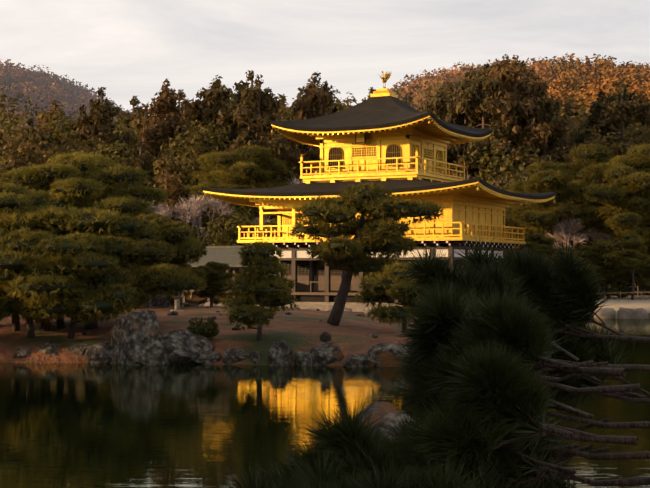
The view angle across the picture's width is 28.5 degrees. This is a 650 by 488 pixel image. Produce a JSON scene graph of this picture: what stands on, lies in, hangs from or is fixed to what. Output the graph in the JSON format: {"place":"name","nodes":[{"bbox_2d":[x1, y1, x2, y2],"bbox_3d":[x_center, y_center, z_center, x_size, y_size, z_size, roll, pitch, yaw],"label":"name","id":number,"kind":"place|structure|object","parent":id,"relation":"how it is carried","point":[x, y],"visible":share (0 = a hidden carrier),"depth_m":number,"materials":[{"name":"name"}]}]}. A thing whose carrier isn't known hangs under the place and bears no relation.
{"place":"outdoors","nodes":[
{"label":"outdoors","id":0,"kind":"place"},
{"bbox_2d":[239,215,271,272],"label":"bare tree","id":1,"kind":"object","parent":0,"point":[258,224],"visible":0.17,"depth_m":92.55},
{"bbox_2d":[0,305,649,487],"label":"water","id":2,"kind":"structure","parent":0,"point":[81,425],"depth_m":21.52,"materials":[{"name":"liquid"}]},
{"bbox_2d":[0,81,649,365],"bbox_3d":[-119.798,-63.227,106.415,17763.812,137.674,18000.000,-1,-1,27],"label":"terrain","id":3,"kind":"structure","parent":0,"point":[300,329],"depth_m":36.80,"materials":[{"name":"soil"}]},
{"bbox_2d":[0,151,27,176],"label":"tree","id":4,"kind":"object","parent":3,"relation":"on","point":[19,163],"visible":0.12,"depth_m":109.77,"materials":[{"name":"green plant"}]},
{"bbox_2d":[0,115,38,142],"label":"tree","id":5,"kind":"object","parent":3,"relation":"on","point":[21,123],"visible":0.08,"depth_m":134.81,"materials":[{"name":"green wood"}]},
{"bbox_2d":[0,93,42,134],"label":"tree","id":6,"kind":"object","parent":3,"relation":"on","point":[10,113],"visible":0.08,"depth_m":139.83,"materials":[{"name":"green plant"}]},
{"bbox_2d":[0,180,55,216],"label":"pine","id":7,"kind":"object","parent":3,"relation":"on","point":[22,199],"visible":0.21,"depth_m":38.16,"materials":[{"name":"green plant"}]},
{"bbox_2d":[0,228,58,315],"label":"shore pine","id":8,"kind":"object","parent":3,"relation":"on","point":[3,254],"visible":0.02,"depth_m":35.09,"materials":[{"name":"green plant"}]},
{"bbox_2d":[0,213,64,330],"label":"shore pine","id":9,"kind":"object","parent":3,"relation":"on","point":[16,327],"visible":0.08,"depth_m":35.33,"materials":[{"name":"green plant"}]},
{"bbox_2d":[0,141,71,171],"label":"tree","id":10,"kind":"object","parent":3,"relation":"on","point":[19,157],"visible":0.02,"depth_m":115.09,"materials":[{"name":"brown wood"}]},
{"bbox_2d":[0,123,75,163],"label":"tree","id":11,"kind":"object","parent":3,"relation":"on","point":[18,140],"visible":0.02,"depth_m":123.24,"materials":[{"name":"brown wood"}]},
{"bbox_2d":[1,133,84,164],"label":"tree","id":12,"kind":"object","parent":3,"relation":"on","point":[54,142],"visible":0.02,"depth_m":124.09,"materials":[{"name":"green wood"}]},
{"bbox_2d":[0,230,94,337],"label":"shore pine","id":13,"kind":"object","parent":3,"relation":"on","point":[22,286],"visible":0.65,"depth_m":34.51,"materials":[{"name":"green plant"}]},
{"bbox_2d":[0,208,98,330],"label":"pine","id":14,"kind":"object","parent":3,"relation":"on","point":[46,326],"visible":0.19,"depth_m":36.64,"materials":[{"name":"green plant"}]},
{"bbox_2d":[33,123,66,157],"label":"tree","id":15,"kind":"object","parent":3,"relation":"on","point":[51,140],"visible":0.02,"depth_m":136.70,"materials":[{"name":"green plant"}]},
{"bbox_2d":[0,119,103,165],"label":"tree","id":16,"kind":"object","parent":3,"relation":"on","point":[21,148],"visible":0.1,"depth_m":114.99,"materials":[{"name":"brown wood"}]},
{"bbox_2d":[33,99,74,133],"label":"tree","id":17,"kind":"object","parent":3,"relation":"on","point":[42,118],"visible":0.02,"depth_m":152.07,"materials":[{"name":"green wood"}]},
{"bbox_2d":[45,104,77,152],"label":"tree","id":18,"kind":"object","parent":3,"relation":"on","point":[59,130],"visible":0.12,"depth_m":134.69,"materials":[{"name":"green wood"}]},
{"bbox_2d":[0,204,147,328],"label":"shore pine","id":19,"kind":"object","parent":3,"relation":"on","point":[86,223],"visible":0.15,"depth_m":36.57,"materials":[{"name":"green plant"}]},
{"bbox_2d":[61,104,87,138],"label":"tree","id":20,"kind":"object","parent":3,"relation":"on","point":[82,110],"visible":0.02,"depth_m":142.51,"materials":[{"name":"green plant"}]},
{"bbox_2d":[64,136,87,153],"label":"tree","id":21,"kind":"object","parent":3,"relation":"on","point":[79,144],"visible":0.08,"depth_m":113.53,"materials":[{"name":"green plant"}]},
{"bbox_2d":[15,231,148,338],"bbox_3d":[-6.750,1.121,35.603,3.538,3.036,4.259,0,-1,1],"label":"shore pine","id":22,"kind":"object","parent":3,"relation":"on","point":[96,303],"visible":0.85,"depth_m":34.37,"materials":[{"name":"green plant"}]},
{"bbox_2d":[0,150,167,216],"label":"pine","id":23,"kind":"object","parent":3,"relation":"on","point":[80,180],"visible":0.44,"depth_m":53.75,"materials":[{"name":"green plant"}]},
{"bbox_2d":[72,119,118,145],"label":"tree","id":24,"kind":"object","parent":3,"relation":"on","point":[112,126],"visible":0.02,"depth_m":122.91,"materials":[{"name":"green plant"}]},
{"bbox_2d":[68,138,132,166],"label":"tree","id":25,"kind":"object","parent":3,"relation":"on","point":[84,142],"visible":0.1,"depth_m":108.94,"materials":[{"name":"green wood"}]},
{"bbox_2d":[70,87,134,160],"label":"tall cedar","id":26,"kind":"object","parent":3,"relation":"on","point":[101,114],"visible":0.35,"depth_m":112.00,"materials":[{"name":"green plant"}]},
{"bbox_2d":[60,231,152,328],"bbox_3d":[-7.153,0.995,37.501,4.259,3.036,3.538,1,-2,-38],"label":"shore pine","id":27,"kind":"object","parent":3,"relation":"on","point":[139,301],"visible":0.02,"depth_m":37.32,"materials":[{"name":"green plant"}]},
{"bbox_2d":[19,205,207,327],"bbox_3d":[-6.858,0.659,37.620,5.508,3.684,5.150,-1,-2,40],"label":"pine","id":28,"kind":"object","parent":3,"relation":"on","point":[153,254],"visible":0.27,"depth_m":36.99,"materials":[{"name":"green plant"}]},
{"bbox_2d":[113,115,142,146],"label":"tree","id":29,"kind":"object","parent":3,"relation":"on","point":[123,124],"visible":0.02,"depth_m":121.94,"materials":[{"name":"green plant"}]},
{"bbox_2d":[116,95,151,129],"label":"tree","id":30,"kind":"object","parent":3,"relation":"on","point":[136,110],"visible":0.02,"depth_m":150.31,"materials":[{"name":"green plant"}]},
{"bbox_2d":[117,141,163,190],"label":"tree","id":31,"kind":"object","parent":3,"relation":"on","point":[143,159],"visible":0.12,"depth_m":108.03,"materials":[{"name":"green plant"}]},
{"bbox_2d":[129,103,157,146],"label":"tree","id":32,"kind":"object","parent":3,"relation":"on","point":[142,124],"depth_m":131.43,"materials":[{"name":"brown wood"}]},
{"bbox_2d":[118,231,180,311],"bbox_3d":[-6.915,0.780,44.571,3.848,3.212,4.419,0,-1,-9],"label":"pine","id":33,"kind":"object","parent":3,"relation":"on","point":[157,271],"visible":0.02,"depth_m":44.48,"materials":[{"name":"green plant"}]},
{"bbox_2d":[137,201,173,219],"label":"bare tree","id":34,"kind":"object","parent":3,"relation":"on","point":[166,213],"visible":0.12,"depth_m":92.47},
{"bbox_2d":[116,152,198,204],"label":"tree","id":35,"kind":"object","parent":3,"relation":"on","point":[190,167],"visible":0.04,"depth_m":102.65,"materials":[{"name":"green plant"}]},
{"bbox_2d":[97,120,229,186],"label":"tree","id":36,"kind":"object","parent":3,"relation":"on","point":[124,153],"visible":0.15,"depth_m":110.52,"materials":[{"name":"green plant"}]},
{"bbox_2d":[148,290,182,305],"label":"shrub","id":37,"kind":"object","parent":3,"relation":"on","point":[172,301],"visible":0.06,"depth_m":87.19,"materials":[{"name":"green plant"}]},
{"bbox_2d":[141,79,192,168],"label":"tall cedar","id":38,"kind":"object","parent":3,"relation":"on","point":[163,105],"visible":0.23,"depth_m":115.72,"materials":[{"name":"green plant"}]},
{"bbox_2d":[146,148,191,238],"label":"tree","id":39,"kind":"object","parent":3,"relation":"on","point":[166,162],"visible":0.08,"depth_m":101.44,"materials":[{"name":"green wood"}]},
{"bbox_2d":[136,212,208,307],"bbox_3d":[-7.141,0.608,50.169,5.408,3.869,5.784,0,-1,19],"label":"pine","id":40,"kind":"object","parent":3,"relation":"on","point":[186,247],"visible":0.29,"depth_m":49.55,"materials":[{"name":"green plant"}]},
{"bbox_2d":[153,167,194,237],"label":"tree","id":41,"kind":"object","parent":3,"relation":"on","point":[172,191],"visible":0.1,"depth_m":97.36,"materials":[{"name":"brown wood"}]},
{"bbox_2d":[151,168,201,237],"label":"tree","id":42,"kind":"object","parent":3,"relation":"on","point":[192,182],"visible":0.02,"depth_m":100.64,"materials":[{"name":"green plant"}]},
{"bbox_2d":[164,89,188,117],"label":"tree","id":43,"kind":"object","parent":3,"relation":"on","point":[181,94],"visible":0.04,"depth_m":150.85,"materials":[{"name":"green plant"}]},
{"bbox_2d":[170,290,183,310],"bbox_3d":[-5.324,1.918,46.059,0.720,1.120,0.720,-1,-1,27],"label":"stone lantern","id":44,"kind":"object","parent":3,"relation":"on","point":[177,303],"visible":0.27,"depth_m":45.97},
{"bbox_2d":[158,124,217,289],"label":"tree","id":45,"kind":"object","parent":3,"relation":"on","point":[189,147],"visible":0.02,"depth_m":109.81,"materials":[{"name":"green plant"}]},
{"bbox_2d":[186,317,200,334],"bbox_3d":[-3.570,2.288,35.232,0.550,0.563,0.651,-1,-2,44],"label":"shore shrub","id":46,"kind":"object","parent":3,"relation":"on","point":[191,327],"visible":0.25,"depth_m":35.04,"materials":[{"name":"green plant"}]},
{"bbox_2d":[153,193,235,297],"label":"bare tree","id":47,"kind":"object","parent":3,"relation":"on","point":[193,214],"visible":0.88,"depth_m":92.69,"materials":[{"name":"plant"}]},
{"bbox_2d":[162,151,232,232],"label":"tall pine","id":48,"kind":"object","parent":3,"relation":"on","point":[207,174],"visible":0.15,"depth_m":99.56,"materials":[{"name":"green plant"}]},
{"bbox_2d":[177,129,221,289],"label":"cedar","id":49,"kind":"object","parent":3,"relation":"on","point":[202,150],"visible":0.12,"depth_m":109.91,"materials":[{"name":"green plant"}]},
{"bbox_2d":[191,102,212,133],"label":"tree","id":50,"kind":"object","parent":3,"relation":"on","point":[197,122],"depth_m":122.18,"materials":[{"name":"green plant"}]},
{"bbox_2d":[194,317,219,338],"bbox_3d":[-3.168,2.250,34.572,0.666,0.631,0.769,1,-1,-33],"label":"shore shrub","id":51,"kind":"object","parent":3,"relation":"on","point":[206,329],"visible":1,"depth_m":34.44,"materials":[{"name":"green plant"}]},
{"bbox_2d":[173,187,242,269],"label":"bare tree","id":52,"kind":"object","parent":3,"relation":"on","point":[181,214],"visible":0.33,"depth_m":95.19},
{"bbox_2d":[181,77,240,150],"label":"tall cedar","id":53,"kind":"object","parent":3,"relation":"on","point":[213,95],"visible":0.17,"depth_m":119.63,"materials":[{"name":"green plant"}]},
{"bbox_2d":[192,261,234,306],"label":"pine","id":54,"kind":"object","parent":3,"relation":"on","point":[215,281],"visible":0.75,"depth_m":51.64,"materials":[{"name":"green plant"}]},
{"bbox_2d":[12,294,414,441],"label":"rocks","id":55,"kind":"object","parent":3,"relation":"on","point":[138,337],"visible":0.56,"depth_m":33.48,"materials":[{"name":"stone"}]},
{"bbox_2d":[193,113,233,149],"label":"tree","id":56,"kind":"object","parent":3,"relation":"on","point":[213,123],"visible":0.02,"depth_m":117.88,"materials":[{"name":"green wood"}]},
{"bbox_2d":[197,278,241,304],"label":"shrub","id":57,"kind":"object","parent":3,"relation":"on","point":[217,301],"visible":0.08,"depth_m":87.02,"materials":[{"name":"green plant"}]},
{"bbox_2d":[192,205,265,272],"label":"tree","id":58,"kind":"object","parent":3,"relation":"on","point":[230,238],"visible":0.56,"depth_m":91.32,"materials":[{"name":"green plant"}]},
{"bbox_2d":[189,145,294,229],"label":"tall pine","id":59,"kind":"object","parent":3,"relation":"on","point":[252,167],"visible":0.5,"depth_m":95.35,"materials":[{"name":"green plant"}]},
{"bbox_2d":[194,130,291,169],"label":"tree","id":60,"kind":"object","parent":3,"relation":"on","point":[223,144],"depth_m":112.04,"materials":[{"name":"green plant"}]},
{"bbox_2d":[210,70,295,151],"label":"tall cedar","id":61,"kind":"object","parent":3,"relation":"on","point":[226,117],"visible":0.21,"depth_m":113.90,"materials":[{"name":"green plant"}]},
{"bbox_2d":[224,74,288,180],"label":"cedar","id":62,"kind":"object","parent":3,"relation":"on","point":[247,112],"visible":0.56,"depth_m":103.06,"materials":[{"name":"green plant"}]},
{"bbox_2d":[220,240,300,340],"bbox_3d":[-1.763,1.236,34.535,2.155,2.746,3.131,0,-1,7],"label":"young pine","id":63,"kind":"object","parent":3,"relation":"on","point":[273,292],"visible":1,"depth_m":34.20,"materials":[{"name":"green plant"}]},
{"bbox_2d":[272,93,293,118],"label":"tree","id":64,"kind":"object","parent":3,"relation":"on","point":[282,100],"visible":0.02,"depth_m":143.95,"materials":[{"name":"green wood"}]},
{"bbox_2d":[271,154,318,183],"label":"tree","id":65,"kind":"object","parent":3,"relation":"on","point":[289,175],"visible":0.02,"depth_m":103.66,"materials":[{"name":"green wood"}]},
{"bbox_2d":[274,78,332,182],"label":"cedar","id":66,"kind":"object","parent":3,"relation":"on","point":[305,108],"visible":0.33,"depth_m":105.23,"materials":[{"name":"green plant"}]},
{"bbox_2d":[291,72,338,152],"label":"tall cedar","id":67,"kind":"object","parent":3,"relation":"on","point":[300,95],"visible":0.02,"depth_m":118.03,"materials":[{"name":"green plant"}]},
{"bbox_2d":[0,52,649,132],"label":"forested hills","id":68,"kind":"structure","parent":3,"relation":"on","point":[563,73],"depth_m":629.75,"materials":[{"name":"plant"}]},
{"bbox_2d":[328,95,349,113],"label":"tree","id":69,"kind":"object","parent":3,"relation":"on","point":[335,108],"visible":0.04,"depth_m":138.72,"materials":[{"name":"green plant"}]},
{"bbox_2d":[289,181,444,325],"bbox_3d":[1.317,0.303,40.289,4.959,4.579,4.783,0,-1,2],"label":"leaning pine","id":70,"kind":"object","parent":3,"relation":"on","point":[374,235],"visible":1,"depth_m":39.46,"materials":[{"name":"green plant"}]},
{"bbox_2d":[183,87,555,304],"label":"temple pavilion","id":71,"kind":"structure","parent":3,"relation":"on","point":[385,136],"depth_m":73.32,"materials":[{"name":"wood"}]},
{"bbox_2d":[354,260,426,332],"bbox_3d":[2.461,1.542,37.629,2.976,2.197,3.085,0,-1,-12],"label":"pine","id":72,"kind":"object","parent":3,"relation":"on","point":[387,281],"visible":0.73,"depth_m":37.24,"materials":[{"name":"green plant"}]},
{"bbox_2d":[215,238,649,487],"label":"pine","id":73,"kind":"object","parent":3,"relation":"on","point":[503,357],"visible":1,"depth_m":4.69,"materials":[{"name":"green plant"}]},
{"bbox_2d":[417,75,461,110],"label":"tree","id":74,"kind":"object","parent":3,"relation":"on","point":[428,92],"depth_m":126.70,"materials":[{"name":"green plant"}]},
{"bbox_2d":[431,81,454,109],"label":"tree","id":75,"kind":"object","parent":3,"relation":"on","point":[450,86],"visible":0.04,"depth_m":119.69,"materials":[{"name":"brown plant"}]},
{"bbox_2d":[419,86,470,176],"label":"cedar","id":76,"kind":"object","parent":3,"relation":"on","point":[439,102],"visible":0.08,"depth_m":103.09,"materials":[{"name":"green plant"}]},
{"bbox_2d":[446,72,473,173],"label":"tree","id":77,"kind":"object","parent":3,"relation":"on","point":[455,93],"visible":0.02,"depth_m":111.35,"materials":[{"name":"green plant"}]},
{"bbox_2d":[443,79,497,177],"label":"cedar","id":78,"kind":"object","parent":3,"relation":"on","point":[452,116],"visible":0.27,"depth_m":101.65,"materials":[{"name":"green plant"}]},
{"bbox_2d":[447,66,526,181],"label":"cedar","id":79,"kind":"object","parent":3,"relation":"on","point":[475,99],"visible":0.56,"depth_m":99.66,"materials":[{"name":"green plant"}]},
{"bbox_2d":[473,54,518,220],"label":"tall cedar","id":80,"kind":"object","parent":3,"relation":"on","point":[505,62],"visible":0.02,"depth_m":109.62,"materials":[{"name":"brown plant"}]},
{"bbox_2d":[460,59,550,173],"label":"cedar","id":81,"kind":"object","parent":3,"relation":"on","point":[497,66],"visible":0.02,"depth_m":103.67,"materials":[{"name":"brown plant"}]},
{"bbox_2d":[487,223,524,256],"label":"tree","id":82,"kind":"object","parent":3,"relation":"on","point":[514,247],"visible":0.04,"depth_m":93.02,"materials":[{"name":"green plant"}]},
{"bbox_2d":[476,55,555,249],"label":"cedar","id":83,"kind":"object","parent":3,"relation":"on","point":[508,76],"visible":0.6,"depth_m":100.05,"materials":[{"name":"green plant"}]},
{"bbox_2d":[462,140,583,249],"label":"tree","id":84,"kind":"object","parent":3,"relation":"on","point":[495,159],"visible":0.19,"depth_m":96.78,"materials":[{"name":"green plant"}]},
{"bbox_2d":[496,67,568,249],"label":"cedar","id":85,"kind":"object","parent":3,"relation":"on","point":[531,77],"visible":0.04,"depth_m":103.80,"materials":[{"name":"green plant"}]},
{"bbox_2d":[515,233,558,267],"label":"tall pine","id":86,"kind":"object","parent":3,"relation":"on","point":[538,241],"visible":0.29,"depth_m":83.32,"materials":[{"name":"green plant"}]},
{"bbox_2d":[518,60,558,113],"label":"tree","id":87,"kind":"object","parent":3,"relation":"on","point":[521,70],"depth_m":115.59,"materials":[{"name":"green plant"}]},
{"bbox_2d":[505,160,583,238],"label":"tall pine","id":88,"kind":"object","parent":3,"relation":"on","point":[543,217],"visible":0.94,"depth_m":88.22,"materials":[{"name":"green plant"}]},
{"bbox_2d":[511,85,578,181],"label":"cedar","id":89,"kind":"object","parent":3,"relation":"on","point":[563,146],"visible":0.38,"depth_m":100.79,"materials":[{"name":"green plant"}]},
{"bbox_2d":[510,199,592,249],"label":"tree","id":90,"kind":"object","parent":3,"relation":"on","point":[526,239],"visible":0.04,"depth_m":95.58,"materials":[{"name":"green plant"}]},
{"bbox_2d":[522,223,584,255],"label":"bare tree","id":91,"kind":"object","parent":3,"relation":"on","point":[581,227],"visible":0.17,"depth_m":92.05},
{"bbox_2d":[546,215,588,257],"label":"bare tree","id":92,"kind":"object","parent":3,"relation":"on","point":[563,228],"visible":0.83,"depth_m":88.27,"materials":[{"name":"plant"}]},
{"bbox_2d":[545,247,595,280],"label":"tree","id":93,"kind":"object","parent":3,"relation":"on","point":[575,253],"visible":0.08,"depth_m":82.86,"materials":[{"name":"green plant"}]},
{"bbox_2d":[559,94,586,119],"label":"tree","id":94,"kind":"object","parent":3,"relation":"on","point":[570,102],"depth_m":152.53,"materials":[{"name":"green plant"}]},
{"bbox_2d":[566,222,605,260],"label":"bare tree","id":95,"kind":"object","parent":3,"relation":"on","point":[585,241],"visible":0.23,"depth_m":94.95,"materials":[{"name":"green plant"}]},
{"bbox_2d":[575,89,620,290],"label":"tall cedar","id":96,"kind":"object","parent":3,"relation":"on","point":[600,110],"visible":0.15,"depth_m":117.25,"materials":[{"name":"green plant"}]},
{"bbox_2d":[552,142,647,282],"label":"tall pine","id":97,"kind":"object","parent":3,"relation":"on","point":[589,165],"visible":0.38,"depth_m":94.48,"materials":[{"name":"green plant"}]},
{"bbox_2d":[582,228,620,287],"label":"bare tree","id":98,"kind":"object","parent":3,"relation":"on","point":[595,236],"visible":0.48,"depth_m":91.13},
{"bbox_2d":[559,101,649,136],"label":"tree","id":99,"kind":"object","parent":3,"relation":"on","point":[577,122],"depth_m":135.38,"materials":[{"name":"green plant"}]},
{"bbox_2d":[583,128,632,162],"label":"tree","id":100,"kind":"object","parent":3,"relation":"on","point":[604,141],"visible":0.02,"depth_m":107.73,"materials":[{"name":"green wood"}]},
{"bbox_2d":[575,238,641,297],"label":"pine","id":101,"kind":"object","parent":3,"relation":"on","point":[599,257],"visible":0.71,"depth_m":84.70,"materials":[{"name":"green plant"}]},
{"bbox_2d":[569,115,647,148],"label":"tree","id":102,"kind":"object","parent":3,"relation":"on","point":[630,127],"visible":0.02,"depth_m":122.01,"materials":[{"name":"green plant"}]},
{"bbox_2d":[574,165,649,297],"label":"tall pine","id":103,"kind":"object","parent":3,"relation":"on","point":[621,213],"visible":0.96,"depth_m":86.73,"materials":[{"name":"green plant"}]},
{"bbox_2d":[579,79,649,160],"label":"tall cedar","id":104,"kind":"object","parent":3,"relation":"on","point":[624,105],"visible":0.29,"depth_m":110.97,"materials":[{"name":"green plant"}]},
{"bbox_2d":[608,279,631,297],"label":"shrub","id":105,"kind":"object","parent":3,"relation":"on","point":[617,288],"visible":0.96,"depth_m":83.09,"materials":[{"name":"green plant"}]},
{"bbox_2d":[608,130,643,285],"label":"tree","id":106,"kind":"object","parent":3,"relation":"on","point":[621,147],"visible":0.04,"depth_m":105.26,"materials":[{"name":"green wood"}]},
{"bbox_2d":[608,143,649,294],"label":"tall pine","id":107,"kind":"object","parent":3,"relation":"on","point":[638,159],"visible":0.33,"depth_m":98.53,"materials":[{"name":"green plant"}]},
{"bbox_2d":[608,232,649,299],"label":"tall pine","id":108,"kind":"object","parent":3,"relation":"on","point":[633,246],"visible":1,"depth_m":80.93,"materials":[{"name":"green plant"}]},
{"bbox_2d":[624,261,649,289],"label":"shrub","id":109,"kind":"object","parent":3,"relation":"on","point":[644,281],"visible":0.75,"depth_m":82.59,"materials":[{"name":"green plant"}]},
{"bbox_2d":[0,0,649,122],"label":"sky","id":110,"kind":"structure","parent":0,"point":[128,48],"materials":[{"name":"white"}]},
{"bbox_2d":[199,302,649,318],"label":"gravel path","id":111,"kind":"structure","parent":0,"point":[623,313],"depth_m":66.30,"materials":[{"name":"gravel"}]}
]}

